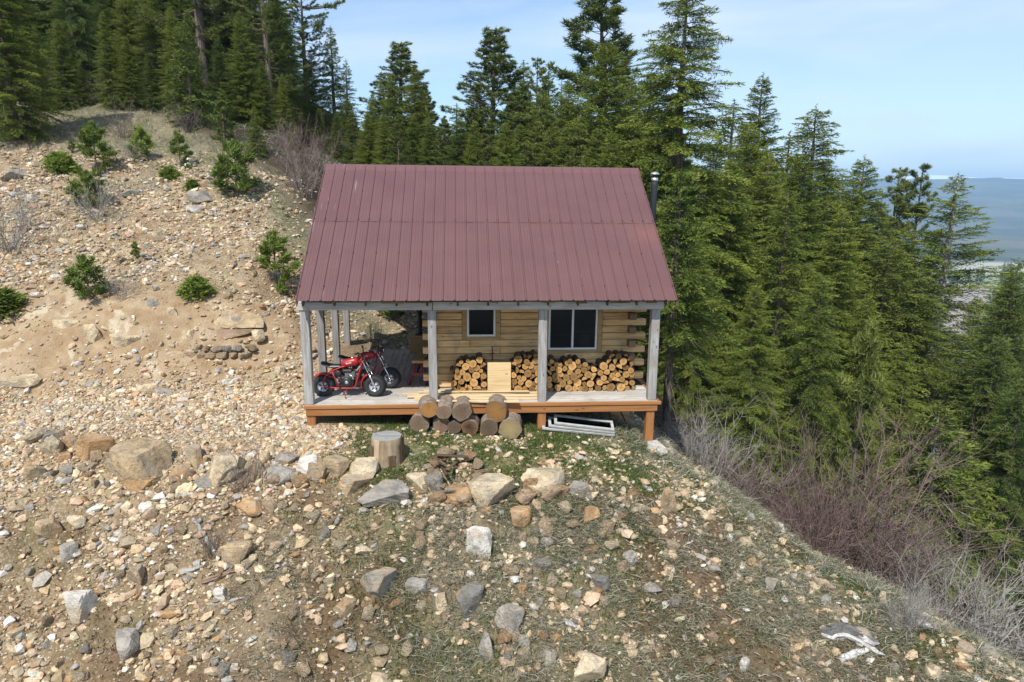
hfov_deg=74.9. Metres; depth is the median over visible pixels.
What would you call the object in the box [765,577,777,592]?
rock
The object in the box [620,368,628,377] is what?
firewood log
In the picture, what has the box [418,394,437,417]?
log round
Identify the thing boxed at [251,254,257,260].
stone
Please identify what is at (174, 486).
stone
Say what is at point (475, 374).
firewood log
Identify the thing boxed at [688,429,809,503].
twig shrub
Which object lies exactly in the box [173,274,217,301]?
fir bush
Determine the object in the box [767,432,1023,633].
twig shrub
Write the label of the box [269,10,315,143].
fir tree
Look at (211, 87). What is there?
fir tree
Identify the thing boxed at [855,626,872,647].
rock
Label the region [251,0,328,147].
fir tree
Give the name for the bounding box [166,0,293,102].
pine tree
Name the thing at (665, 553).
stone
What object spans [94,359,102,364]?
rock
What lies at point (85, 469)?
stone
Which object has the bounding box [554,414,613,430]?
window sash
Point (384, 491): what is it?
boulder
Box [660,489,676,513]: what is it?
boulder
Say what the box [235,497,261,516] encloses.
boulder
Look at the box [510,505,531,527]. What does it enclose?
boulder
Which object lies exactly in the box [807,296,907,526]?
fir tree
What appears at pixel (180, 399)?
rock
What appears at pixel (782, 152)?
fir tree
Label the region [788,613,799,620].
rock
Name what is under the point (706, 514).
rock
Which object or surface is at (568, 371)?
firewood log
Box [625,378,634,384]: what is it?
firewood log
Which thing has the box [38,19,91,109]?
fir tree
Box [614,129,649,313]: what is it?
pine tree
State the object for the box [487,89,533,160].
pine tree
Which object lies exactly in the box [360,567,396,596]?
boulder
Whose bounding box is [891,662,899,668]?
stone
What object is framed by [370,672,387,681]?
rock
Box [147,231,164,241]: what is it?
rock
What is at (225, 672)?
stone
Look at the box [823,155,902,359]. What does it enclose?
fir tree
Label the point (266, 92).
fir tree
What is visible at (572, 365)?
firewood log
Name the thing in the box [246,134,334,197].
twig shrub
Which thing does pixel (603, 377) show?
firewood log
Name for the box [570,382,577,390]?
firewood log
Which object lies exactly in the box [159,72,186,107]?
fir tree
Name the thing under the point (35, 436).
stone
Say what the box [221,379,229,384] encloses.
rock
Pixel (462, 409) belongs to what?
log round
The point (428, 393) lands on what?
sawn board
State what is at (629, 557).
stone
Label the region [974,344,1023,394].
fir tree
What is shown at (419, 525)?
stone
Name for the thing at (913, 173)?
pine tree
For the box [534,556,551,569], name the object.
stone
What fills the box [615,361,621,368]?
firewood log
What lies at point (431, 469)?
flat stone
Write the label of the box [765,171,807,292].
fir tree
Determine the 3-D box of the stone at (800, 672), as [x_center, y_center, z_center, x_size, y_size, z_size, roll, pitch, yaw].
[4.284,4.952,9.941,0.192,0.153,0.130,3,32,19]
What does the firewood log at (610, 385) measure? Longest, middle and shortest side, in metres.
0.400 x 0.188 x 0.170 m
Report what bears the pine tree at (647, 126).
on the hillside ground at (44, 364)
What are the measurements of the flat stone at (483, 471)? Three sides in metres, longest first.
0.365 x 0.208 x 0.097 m
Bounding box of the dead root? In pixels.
[192,518,217,556]
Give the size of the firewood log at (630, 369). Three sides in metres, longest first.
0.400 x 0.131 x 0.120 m
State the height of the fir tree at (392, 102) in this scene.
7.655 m
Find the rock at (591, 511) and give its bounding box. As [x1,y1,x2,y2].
[583,505,599,523]
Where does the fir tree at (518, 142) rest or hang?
on the hillside ground at (44, 364)
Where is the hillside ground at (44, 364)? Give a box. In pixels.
[0,86,1023,681]
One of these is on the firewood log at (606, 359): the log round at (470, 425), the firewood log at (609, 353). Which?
the firewood log at (609, 353)
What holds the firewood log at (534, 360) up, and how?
on the firewood log
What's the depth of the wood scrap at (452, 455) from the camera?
11.86 m
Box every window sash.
[542,419,614,436]
[548,416,614,433]
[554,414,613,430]
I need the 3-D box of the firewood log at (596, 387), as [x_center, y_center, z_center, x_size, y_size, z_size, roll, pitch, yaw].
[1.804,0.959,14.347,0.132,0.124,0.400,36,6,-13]
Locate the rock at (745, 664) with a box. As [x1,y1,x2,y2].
[739,657,749,672]
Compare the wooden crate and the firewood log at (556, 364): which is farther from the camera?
the wooden crate
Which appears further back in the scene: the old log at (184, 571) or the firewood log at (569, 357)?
the firewood log at (569, 357)
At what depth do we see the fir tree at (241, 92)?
29.13 m
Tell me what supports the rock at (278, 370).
on the hillside ground at (44, 364)
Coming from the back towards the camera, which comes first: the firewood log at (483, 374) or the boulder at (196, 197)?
the boulder at (196, 197)
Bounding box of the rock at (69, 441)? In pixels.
[61,434,77,448]
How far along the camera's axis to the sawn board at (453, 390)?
14.01 m
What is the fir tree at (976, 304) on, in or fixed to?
on the hillside ground at (44, 364)
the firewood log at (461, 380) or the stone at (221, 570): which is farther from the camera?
the firewood log at (461, 380)
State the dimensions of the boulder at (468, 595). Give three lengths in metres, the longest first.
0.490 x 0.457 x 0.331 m
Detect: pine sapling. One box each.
[60,253,113,300]
[63,169,113,207]
[67,139,75,153]
[75,119,117,176]
[126,124,155,159]
[129,241,139,261]
[168,129,193,168]
[207,88,237,141]
[208,138,260,196]
[255,228,303,294]
[289,126,305,153]
[377,310,406,317]
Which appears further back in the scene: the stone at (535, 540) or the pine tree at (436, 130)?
the pine tree at (436, 130)
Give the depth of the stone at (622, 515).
11.29 m
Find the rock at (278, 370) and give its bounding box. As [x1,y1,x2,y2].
[274,366,285,375]
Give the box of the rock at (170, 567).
[165,563,176,572]
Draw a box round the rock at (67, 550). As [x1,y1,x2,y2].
[59,541,78,563]
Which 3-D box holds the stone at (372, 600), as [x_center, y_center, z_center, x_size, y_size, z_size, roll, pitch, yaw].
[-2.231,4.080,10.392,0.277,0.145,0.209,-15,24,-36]
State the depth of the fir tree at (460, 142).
31.26 m
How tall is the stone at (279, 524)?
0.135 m
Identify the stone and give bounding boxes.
[21,545,31,553]
[23,428,49,444]
[23,503,34,511]
[25,567,33,574]
[36,538,46,543]
[39,434,63,456]
[41,615,52,625]
[41,640,50,648]
[50,470,59,474]
[54,210,61,214]
[55,658,64,667]
[72,671,87,681]
[77,462,85,471]
[79,643,90,652]
[80,466,88,471]
[85,671,89,679]
[87,471,95,476]
[88,462,98,469]
[90,449,102,462]
[91,479,98,487]
[94,565,102,572]
[101,453,108,463]
[105,458,111,472]
[114,259,120,265]
[115,570,124,578]
[116,489,124,497]
[142,671,152,676]
[143,650,151,658]
[144,586,150,593]
[145,509,158,519]
[150,524,160,535]
[151,563,161,575]
[159,543,169,553]
[163,624,180,638]
[169,475,176,483]
[170,482,181,492]
[174,521,186,534]
[176,479,189,482]
[180,653,194,666]
[182,468,195,478]
[196,646,205,658]
[203,621,212,630]
[205,645,211,651]
[209,487,221,495]
[210,655,219,664]
[214,467,244,483]
[216,567,224,577]
[217,661,230,678]
[219,636,228,643]
[220,652,227,658]
[230,484,242,492]
[241,470,255,486]
[241,557,253,569]
[250,460,265,476]
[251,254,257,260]
[262,499,277,514]
[265,537,277,545]
[267,474,281,485]
[275,521,283,527]
[277,501,287,508]
[281,639,287,649]
[281,650,296,664]
[283,605,298,619]
[290,471,300,481]
[290,503,297,511]
[290,638,299,648]
[292,474,309,488]
[294,568,304,577]
[296,659,310,676]
[304,511,310,519]
[306,458,327,482]
[309,510,320,522]
[311,572,318,579]
[319,584,327,594]
[320,526,330,537]
[323,577,334,587]
[333,540,345,550]
[344,638,356,651]
[361,596,374,608]
[361,604,374,619]
[374,644,388,655]
[390,598,401,608]
[401,641,413,656]
[414,520,425,530]
[414,535,426,549]
[415,484,427,494]
[415,558,421,565]
[415,599,426,612]
[416,530,424,538]
[424,463,431,468]
[424,470,442,490]
[426,466,438,473]
[427,459,437,465]
[429,489,446,502]
[437,446,450,453]
[439,482,447,487]
[443,615,448,623]
[444,490,455,493]
[444,504,454,512]
[448,531,456,538]
[449,449,455,453]
[456,493,471,503]
[463,449,476,460]
[471,469,487,473]
[472,472,482,478]
[473,456,482,468]
[475,499,491,508]
[495,553,504,559]
[497,630,511,643]
[502,644,515,652]
[503,563,518,575]
[503,653,510,660]
[511,630,520,642]
[513,671,520,679]
[515,490,536,503]
[516,536,525,541]
[517,645,530,660]
[518,531,527,540]
[518,634,529,646]
[523,478,540,495]
[529,536,538,546]
[533,526,538,532]
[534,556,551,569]
[537,597,543,604]
[538,516,550,529]
[539,631,549,640]
[540,526,552,536]
[540,674,548,681]
[541,485,563,500]
[546,571,558,586]
[550,517,556,523]
[554,587,565,600]
[556,500,571,513]
[558,485,569,496]
[559,674,565,680]
[564,610,571,616]
[566,519,578,528]
[572,589,581,598]
[583,544,598,554]
[597,529,606,537]
[599,595,608,607]
[603,519,614,535]
[604,540,619,550]
[616,511,625,517]
[617,560,627,572]
[622,550,636,565]
[625,586,634,594]
[627,490,639,498]
[647,562,652,572]
[648,536,653,543]
[652,528,661,534]
[652,644,661,652]
[662,548,668,558]
[666,539,679,552]
[670,595,680,607]
[697,621,705,629]
[704,654,714,665]
[706,630,718,642]
[718,670,725,680]
[720,618,728,626]
[762,668,770,675]
[793,668,806,678]
[819,594,830,603]
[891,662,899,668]
[912,667,920,675]
[933,647,942,654]
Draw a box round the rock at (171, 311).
[167,307,177,315]
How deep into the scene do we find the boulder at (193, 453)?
12.03 m
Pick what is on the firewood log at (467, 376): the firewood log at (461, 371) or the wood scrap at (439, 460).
the firewood log at (461, 371)
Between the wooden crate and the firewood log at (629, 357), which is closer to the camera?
the firewood log at (629, 357)
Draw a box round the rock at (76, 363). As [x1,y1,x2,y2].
[72,361,83,365]
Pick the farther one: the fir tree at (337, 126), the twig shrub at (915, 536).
the fir tree at (337, 126)
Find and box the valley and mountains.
[697,175,1023,360]
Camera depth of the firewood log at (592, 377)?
14.10 m
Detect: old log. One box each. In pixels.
[180,565,201,574]
[200,569,234,583]
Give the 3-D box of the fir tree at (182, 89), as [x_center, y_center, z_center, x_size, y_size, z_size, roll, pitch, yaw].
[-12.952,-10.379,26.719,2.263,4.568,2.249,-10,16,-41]
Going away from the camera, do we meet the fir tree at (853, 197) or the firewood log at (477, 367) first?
the firewood log at (477, 367)
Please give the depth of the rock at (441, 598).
10.27 m
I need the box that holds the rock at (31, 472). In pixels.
[23,465,46,481]
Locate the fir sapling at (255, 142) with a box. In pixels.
[244,106,268,159]
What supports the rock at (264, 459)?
on the hillside ground at (44, 364)
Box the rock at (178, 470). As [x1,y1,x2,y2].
[170,463,191,477]
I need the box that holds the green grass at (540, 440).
[0,412,1023,681]
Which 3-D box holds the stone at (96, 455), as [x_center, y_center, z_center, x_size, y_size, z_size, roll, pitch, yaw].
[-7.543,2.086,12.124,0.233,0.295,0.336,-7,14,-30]
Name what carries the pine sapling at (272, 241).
on the hillside ground at (44, 364)
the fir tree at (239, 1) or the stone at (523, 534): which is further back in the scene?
the fir tree at (239, 1)
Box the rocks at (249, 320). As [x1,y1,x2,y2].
[184,311,264,359]
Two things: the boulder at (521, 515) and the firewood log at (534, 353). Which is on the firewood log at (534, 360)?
the firewood log at (534, 353)
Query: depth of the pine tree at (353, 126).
30.83 m
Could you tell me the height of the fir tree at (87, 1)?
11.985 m
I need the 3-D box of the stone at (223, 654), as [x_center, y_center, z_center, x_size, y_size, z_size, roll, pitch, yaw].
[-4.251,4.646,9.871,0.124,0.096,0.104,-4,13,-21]
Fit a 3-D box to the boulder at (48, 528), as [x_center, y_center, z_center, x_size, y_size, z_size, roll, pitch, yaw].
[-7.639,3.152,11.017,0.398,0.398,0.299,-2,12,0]
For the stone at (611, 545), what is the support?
on the hillside ground at (44, 364)
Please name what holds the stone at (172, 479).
on the hillside ground at (44, 364)
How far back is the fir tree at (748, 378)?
26.17 m
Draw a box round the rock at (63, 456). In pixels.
[56,451,70,462]
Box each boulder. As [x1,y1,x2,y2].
[0,169,28,180]
[0,374,41,387]
[34,518,62,538]
[38,430,64,443]
[52,319,77,328]
[62,589,97,623]
[75,433,114,460]
[82,324,101,341]
[109,333,140,348]
[109,437,172,484]
[115,627,139,662]
[124,476,158,493]
[136,383,158,392]
[184,444,202,466]
[187,190,211,203]
[194,475,211,488]
[209,452,245,487]
[221,539,253,565]
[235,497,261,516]
[265,465,295,484]
[274,452,297,464]
[296,454,316,474]
[323,455,350,478]
[333,596,355,618]
[337,472,371,495]
[349,456,378,478]
[357,479,409,506]
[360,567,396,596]
[404,577,427,594]
[406,472,429,489]
[445,483,470,505]
[455,582,483,617]
[465,526,491,556]
[468,473,513,505]
[494,603,524,633]
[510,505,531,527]
[521,468,564,494]
[568,480,590,498]
[574,650,606,681]
[646,440,667,455]
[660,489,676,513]
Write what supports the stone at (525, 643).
on the hillside ground at (44, 364)
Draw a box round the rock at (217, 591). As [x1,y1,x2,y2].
[213,586,225,601]
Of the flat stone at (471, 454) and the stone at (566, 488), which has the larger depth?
the flat stone at (471, 454)
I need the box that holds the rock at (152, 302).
[146,298,159,306]
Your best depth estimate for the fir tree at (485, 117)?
40.40 m
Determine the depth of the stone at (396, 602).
10.31 m
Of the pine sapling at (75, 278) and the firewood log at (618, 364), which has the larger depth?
the pine sapling at (75, 278)
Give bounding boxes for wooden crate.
[408,333,427,352]
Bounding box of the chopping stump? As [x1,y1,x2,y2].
[369,431,404,468]
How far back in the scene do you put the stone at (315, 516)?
11.13 m
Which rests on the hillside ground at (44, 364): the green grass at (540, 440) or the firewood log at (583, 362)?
the green grass at (540, 440)
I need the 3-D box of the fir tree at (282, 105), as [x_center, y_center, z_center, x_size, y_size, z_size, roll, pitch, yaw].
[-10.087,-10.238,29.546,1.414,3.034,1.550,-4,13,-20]
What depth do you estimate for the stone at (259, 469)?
11.76 m
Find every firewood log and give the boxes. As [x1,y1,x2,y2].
[451,376,457,385]
[453,370,460,379]
[455,366,459,372]
[458,375,463,383]
[459,356,463,363]
[459,365,464,374]
[460,382,464,390]
[462,358,468,369]
[463,369,470,380]
[464,355,469,362]
[465,381,472,390]
[469,356,476,367]
[470,373,477,386]
[472,370,479,378]
[473,381,480,388]
[474,362,479,370]
[475,352,481,362]
[479,379,486,386]
[480,358,485,366]
[480,368,486,378]
[511,367,516,377]
[511,377,516,384]
[514,351,521,363]
[514,364,518,372]
[514,382,521,389]
[516,377,523,385]
[520,361,527,369]
[521,373,525,380]
[522,355,529,364]
[523,368,530,376]
[524,377,531,386]
[526,351,531,359]
[528,359,533,368]
[528,386,534,390]
[530,354,537,363]
[531,349,536,357]
[546,372,551,382]
[549,354,553,363]
[549,364,554,370]
[551,370,558,379]
[552,381,560,390]
[553,358,558,367]
[555,366,561,372]
[559,377,565,386]
[560,356,568,365]
[561,362,566,370]
[562,370,569,380]
[564,381,571,391]
[565,366,572,374]
[567,354,571,362]
[568,359,575,369]
[569,370,576,380]
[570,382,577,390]
[572,354,580,363]
[572,378,580,385]
[574,366,580,373]
[580,358,587,366]
[580,363,586,372]
[581,369,591,377]
[581,383,587,390]
[584,378,593,386]
[588,363,596,371]
[589,369,595,379]
[593,375,602,384]
[593,381,600,390]
[595,358,607,369]
[595,365,602,375]
[599,373,606,380]
[602,355,611,363]
[603,368,609,374]
[604,381,614,390]
[605,350,614,358]
[607,361,614,370]
[608,370,614,377]
[611,356,617,363]
[612,380,624,390]
[613,350,621,358]
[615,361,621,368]
[617,356,626,364]
[618,371,624,381]
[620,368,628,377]
[622,351,632,359]
[622,364,627,369]
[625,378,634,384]
[626,363,633,372]
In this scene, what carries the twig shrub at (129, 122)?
on the hillside ground at (44, 364)
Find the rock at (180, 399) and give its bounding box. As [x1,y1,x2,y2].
[177,397,189,401]
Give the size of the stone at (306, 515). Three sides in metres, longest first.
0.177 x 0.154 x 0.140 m
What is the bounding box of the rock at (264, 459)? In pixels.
[256,451,270,464]
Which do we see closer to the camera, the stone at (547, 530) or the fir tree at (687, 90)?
the stone at (547, 530)
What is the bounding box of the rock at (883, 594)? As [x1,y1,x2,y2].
[879,591,885,597]
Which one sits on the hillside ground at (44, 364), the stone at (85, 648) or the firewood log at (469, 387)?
the stone at (85, 648)
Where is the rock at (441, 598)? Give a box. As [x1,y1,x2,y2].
[435,592,447,612]
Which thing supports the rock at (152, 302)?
on the hillside ground at (44, 364)
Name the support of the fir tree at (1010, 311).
on the hillside ground at (44, 364)
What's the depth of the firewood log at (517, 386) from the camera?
14.02 m
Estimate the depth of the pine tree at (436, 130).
37.77 m
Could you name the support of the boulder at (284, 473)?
on the hillside ground at (44, 364)
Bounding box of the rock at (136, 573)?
[126,564,145,584]
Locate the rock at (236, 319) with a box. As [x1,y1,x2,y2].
[231,317,241,321]
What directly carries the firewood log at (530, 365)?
on the firewood log at (527, 372)
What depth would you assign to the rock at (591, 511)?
11.23 m
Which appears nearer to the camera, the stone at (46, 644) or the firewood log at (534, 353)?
the stone at (46, 644)
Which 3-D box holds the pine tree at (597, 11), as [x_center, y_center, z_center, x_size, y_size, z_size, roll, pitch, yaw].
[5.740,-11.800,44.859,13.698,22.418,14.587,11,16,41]
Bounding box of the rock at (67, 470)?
[61,465,72,475]
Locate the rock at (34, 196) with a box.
[24,194,36,200]
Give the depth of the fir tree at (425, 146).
33.05 m
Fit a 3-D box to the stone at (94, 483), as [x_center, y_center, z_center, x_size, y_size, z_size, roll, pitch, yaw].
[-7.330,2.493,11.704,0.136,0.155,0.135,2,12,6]
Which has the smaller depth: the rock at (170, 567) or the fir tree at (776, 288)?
the rock at (170, 567)
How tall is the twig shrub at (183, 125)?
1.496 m
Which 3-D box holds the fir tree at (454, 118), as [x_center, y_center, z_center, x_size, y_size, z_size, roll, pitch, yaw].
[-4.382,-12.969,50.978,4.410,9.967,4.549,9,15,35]
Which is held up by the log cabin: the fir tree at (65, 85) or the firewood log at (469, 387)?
the firewood log at (469, 387)
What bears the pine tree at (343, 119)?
on the hillside ground at (44, 364)
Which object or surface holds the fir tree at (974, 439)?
on the hillside ground at (44, 364)
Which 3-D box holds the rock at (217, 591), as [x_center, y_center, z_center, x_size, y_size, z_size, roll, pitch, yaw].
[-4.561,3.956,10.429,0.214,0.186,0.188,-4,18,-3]
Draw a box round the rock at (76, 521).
[66,515,85,528]
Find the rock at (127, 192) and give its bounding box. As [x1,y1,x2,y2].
[121,189,141,196]
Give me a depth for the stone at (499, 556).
10.69 m
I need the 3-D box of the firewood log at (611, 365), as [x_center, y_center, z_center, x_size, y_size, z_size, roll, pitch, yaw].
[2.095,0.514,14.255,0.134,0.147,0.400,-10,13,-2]
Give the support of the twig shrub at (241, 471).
on the hillside ground at (44, 364)
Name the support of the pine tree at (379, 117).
on the hillside ground at (44, 364)
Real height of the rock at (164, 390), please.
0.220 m
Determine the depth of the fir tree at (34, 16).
32.55 m
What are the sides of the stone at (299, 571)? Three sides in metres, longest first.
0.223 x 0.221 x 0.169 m
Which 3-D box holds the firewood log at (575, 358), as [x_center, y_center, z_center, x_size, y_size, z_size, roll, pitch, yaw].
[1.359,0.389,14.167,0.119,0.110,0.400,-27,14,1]
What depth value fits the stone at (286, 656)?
9.76 m
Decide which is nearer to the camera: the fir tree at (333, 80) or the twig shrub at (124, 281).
the twig shrub at (124, 281)
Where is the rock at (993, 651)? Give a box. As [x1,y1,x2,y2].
[979,645,998,658]
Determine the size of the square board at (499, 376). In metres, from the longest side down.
0.653 x 0.487 x 0.024 m
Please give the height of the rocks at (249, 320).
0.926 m
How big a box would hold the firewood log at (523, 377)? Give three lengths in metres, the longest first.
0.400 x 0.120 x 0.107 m
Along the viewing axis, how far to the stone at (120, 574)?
10.70 m
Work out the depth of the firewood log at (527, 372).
13.95 m
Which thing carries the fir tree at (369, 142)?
on the hillside ground at (44, 364)
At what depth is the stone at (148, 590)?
10.49 m
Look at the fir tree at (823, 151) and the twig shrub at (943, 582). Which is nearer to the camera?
the twig shrub at (943, 582)
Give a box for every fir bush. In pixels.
[0,285,33,319]
[38,150,82,175]
[156,166,181,179]
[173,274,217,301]
[181,178,201,191]
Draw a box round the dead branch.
[227,597,243,603]
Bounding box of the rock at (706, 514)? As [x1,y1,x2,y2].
[702,512,711,518]
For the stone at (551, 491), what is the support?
on the hillside ground at (44, 364)
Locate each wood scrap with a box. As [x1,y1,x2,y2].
[432,456,445,464]
[433,458,446,467]
[435,453,467,457]
[440,465,447,474]
[446,460,458,469]
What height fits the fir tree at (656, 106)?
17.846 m
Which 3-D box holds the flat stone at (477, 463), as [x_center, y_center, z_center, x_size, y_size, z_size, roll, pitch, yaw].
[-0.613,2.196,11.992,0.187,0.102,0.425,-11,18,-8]
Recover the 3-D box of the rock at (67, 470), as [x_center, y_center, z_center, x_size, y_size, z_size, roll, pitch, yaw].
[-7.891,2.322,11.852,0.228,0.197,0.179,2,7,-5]
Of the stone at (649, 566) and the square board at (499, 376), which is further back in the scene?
the square board at (499, 376)
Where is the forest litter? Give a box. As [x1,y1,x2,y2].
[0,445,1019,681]
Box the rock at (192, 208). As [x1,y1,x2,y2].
[186,205,207,212]
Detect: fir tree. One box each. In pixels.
[0,0,54,80]
[0,0,81,145]
[17,0,53,91]
[17,0,91,92]
[22,26,61,110]
[33,0,112,102]
[35,0,122,68]
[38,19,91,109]
[54,1,100,96]
[72,62,94,106]
[82,0,124,95]
[88,0,148,92]
[89,12,130,108]
[94,0,166,43]
[105,36,151,111]
[107,0,154,102]
[111,0,191,96]
[129,0,185,100]
[138,54,165,111]
[151,6,200,111]
[155,0,194,105]
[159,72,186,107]
[160,21,218,133]
[173,1,219,70]
[182,0,217,91]
[186,52,211,115]
[203,85,218,115]
[204,38,237,117]
[205,0,238,117]
[219,12,271,126]
[224,0,285,123]
[228,51,262,125]
[232,0,263,91]
[243,61,280,134]
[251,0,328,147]
[256,0,323,138]
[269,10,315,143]
[270,74,300,140]
[299,49,333,157]
[310,109,330,155]
[318,28,352,155]
[324,110,352,163]
[336,58,363,152]
[342,97,363,159]
[348,112,383,163]
[352,103,387,162]
[365,94,378,144]
[369,80,401,155]
[371,114,397,164]
[377,73,409,164]
[389,66,438,164]
[397,115,428,164]
[414,117,438,164]
[435,118,477,165]
[446,103,463,135]
[454,86,490,160]
[459,120,485,165]
[484,121,524,165]
[510,123,533,165]
[515,60,539,116]
[517,91,561,150]
[533,124,565,166]
[535,68,561,127]
[541,39,653,183]
[549,122,586,165]
[550,79,590,147]
[550,126,574,166]
[554,82,565,131]
[574,126,640,315]
[591,131,647,344]
[604,0,775,390]
[605,77,647,154]
[618,129,650,378]
[633,135,684,379]
[633,169,750,446]
[633,192,724,406]
[634,80,666,142]
[640,304,696,410]
[656,237,735,436]
[658,160,788,450]
[698,140,755,407]
[699,284,806,490]
[704,99,748,190]
[709,120,805,409]
[712,185,852,482]
[723,72,803,204]
[728,151,805,446]
[745,103,880,449]
[747,274,858,516]
[761,151,858,466]
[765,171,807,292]
[771,322,793,470]
[773,130,809,201]
[773,208,906,506]
[799,164,885,414]
[807,185,899,380]
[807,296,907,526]
[816,316,894,554]
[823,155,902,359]
[825,185,845,220]
[827,234,954,485]
[843,401,1023,623]
[850,265,971,509]
[857,197,936,389]
[865,342,929,531]
[875,172,1023,450]
[881,228,945,401]
[891,408,1023,607]
[905,270,1023,595]
[912,332,1023,574]
[914,240,959,397]
[924,363,978,455]
[931,316,998,393]
[936,269,1022,390]
[938,378,1023,621]
[943,295,987,378]
[947,257,1023,390]
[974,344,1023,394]
[994,542,1023,624]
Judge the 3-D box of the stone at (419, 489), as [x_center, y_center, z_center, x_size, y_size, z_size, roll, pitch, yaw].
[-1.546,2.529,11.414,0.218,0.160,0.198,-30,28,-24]
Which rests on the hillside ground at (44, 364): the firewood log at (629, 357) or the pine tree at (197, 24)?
the pine tree at (197, 24)
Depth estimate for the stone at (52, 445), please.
12.08 m
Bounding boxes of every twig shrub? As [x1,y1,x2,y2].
[0,160,66,253]
[22,57,88,97]
[63,172,121,220]
[84,61,117,99]
[91,95,142,139]
[94,264,145,301]
[115,138,150,161]
[161,94,205,132]
[187,511,235,559]
[203,428,268,491]
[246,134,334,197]
[262,116,301,150]
[265,103,354,175]
[360,312,391,341]
[640,385,769,483]
[657,410,701,462]
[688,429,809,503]
[717,442,895,580]
[720,377,1023,592]
[727,447,809,537]
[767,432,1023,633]
[774,446,978,608]
[846,499,1023,653]
[871,571,953,634]
[877,550,968,619]
[884,519,1023,662]
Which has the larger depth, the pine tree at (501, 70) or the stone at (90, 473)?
the pine tree at (501, 70)
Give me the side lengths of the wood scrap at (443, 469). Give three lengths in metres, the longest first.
0.600 x 0.060 x 0.031 m
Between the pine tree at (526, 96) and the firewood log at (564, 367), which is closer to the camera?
the firewood log at (564, 367)
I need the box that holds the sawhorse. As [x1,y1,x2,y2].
[408,350,428,384]
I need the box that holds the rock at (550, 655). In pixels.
[541,649,556,672]
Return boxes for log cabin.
[295,164,677,440]
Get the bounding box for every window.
[462,310,499,339]
[547,309,602,352]
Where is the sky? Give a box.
[190,0,1023,178]
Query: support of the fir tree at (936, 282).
on the hillside ground at (44, 364)
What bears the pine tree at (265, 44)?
on the hillside ground at (44, 364)
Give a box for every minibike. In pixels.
[314,345,386,398]
[330,339,400,390]
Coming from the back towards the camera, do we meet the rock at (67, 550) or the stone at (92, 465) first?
the stone at (92, 465)
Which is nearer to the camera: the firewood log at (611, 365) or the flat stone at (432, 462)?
the flat stone at (432, 462)
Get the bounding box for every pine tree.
[130,0,256,114]
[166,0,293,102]
[220,0,313,129]
[280,0,347,146]
[328,109,352,162]
[337,110,366,163]
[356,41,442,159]
[369,115,400,164]
[382,113,415,164]
[419,84,442,158]
[430,116,462,164]
[430,125,452,163]
[440,26,535,165]
[474,119,509,165]
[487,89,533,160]
[509,82,534,165]
[514,121,549,166]
[520,57,554,130]
[522,110,562,166]
[540,0,673,148]
[558,123,596,166]
[572,105,594,146]
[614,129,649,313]
[627,113,660,155]
[634,129,722,370]
[661,107,699,185]
[868,167,919,289]
[890,162,946,343]
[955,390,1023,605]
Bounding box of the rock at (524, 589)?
[518,584,527,595]
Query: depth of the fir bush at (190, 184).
21.25 m
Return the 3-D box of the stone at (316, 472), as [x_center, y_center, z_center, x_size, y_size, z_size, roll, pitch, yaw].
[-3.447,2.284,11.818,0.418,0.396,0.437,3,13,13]
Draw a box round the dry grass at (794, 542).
[0,84,1023,681]
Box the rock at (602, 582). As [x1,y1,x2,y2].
[590,574,609,590]
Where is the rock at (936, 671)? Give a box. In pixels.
[924,664,942,680]
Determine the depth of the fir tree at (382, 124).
29.12 m
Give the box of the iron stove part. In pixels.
[415,310,422,334]
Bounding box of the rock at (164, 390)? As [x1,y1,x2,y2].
[155,388,171,393]
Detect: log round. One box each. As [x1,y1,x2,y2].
[409,412,431,431]
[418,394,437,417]
[432,415,449,431]
[436,394,454,418]
[447,414,461,433]
[452,396,471,421]
[461,414,479,434]
[480,413,497,435]
[485,394,506,421]
[498,412,521,438]
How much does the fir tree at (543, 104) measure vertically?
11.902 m
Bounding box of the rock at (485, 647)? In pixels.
[479,631,493,659]
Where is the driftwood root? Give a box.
[821,622,884,654]
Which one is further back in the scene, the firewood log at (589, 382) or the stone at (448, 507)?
the firewood log at (589, 382)
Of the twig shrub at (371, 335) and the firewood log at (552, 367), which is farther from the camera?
the twig shrub at (371, 335)
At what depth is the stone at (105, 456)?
11.99 m
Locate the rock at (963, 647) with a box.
[954,639,975,655]
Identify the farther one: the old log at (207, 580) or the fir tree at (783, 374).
the fir tree at (783, 374)
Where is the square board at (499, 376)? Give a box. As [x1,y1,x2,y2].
[488,362,510,392]
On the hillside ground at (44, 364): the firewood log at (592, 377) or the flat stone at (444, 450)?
the flat stone at (444, 450)
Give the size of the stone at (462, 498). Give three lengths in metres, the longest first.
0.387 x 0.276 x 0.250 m
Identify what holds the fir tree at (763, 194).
on the hillside ground at (44, 364)
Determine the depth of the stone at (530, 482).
11.48 m
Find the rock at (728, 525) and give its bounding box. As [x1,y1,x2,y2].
[724,523,732,531]
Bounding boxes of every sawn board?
[402,393,470,394]
[407,394,536,397]
[414,397,536,399]
[418,390,528,392]
[424,389,487,390]
[436,400,518,402]
[438,391,536,393]
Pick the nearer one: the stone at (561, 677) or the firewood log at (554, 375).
the stone at (561, 677)
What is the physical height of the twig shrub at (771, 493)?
2.394 m
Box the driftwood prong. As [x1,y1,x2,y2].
[837,645,875,662]
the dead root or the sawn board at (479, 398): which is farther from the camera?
the sawn board at (479, 398)
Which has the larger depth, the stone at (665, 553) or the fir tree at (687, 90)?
the fir tree at (687, 90)
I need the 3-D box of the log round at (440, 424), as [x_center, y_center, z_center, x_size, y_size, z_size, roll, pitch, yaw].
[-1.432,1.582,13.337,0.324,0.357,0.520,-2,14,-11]

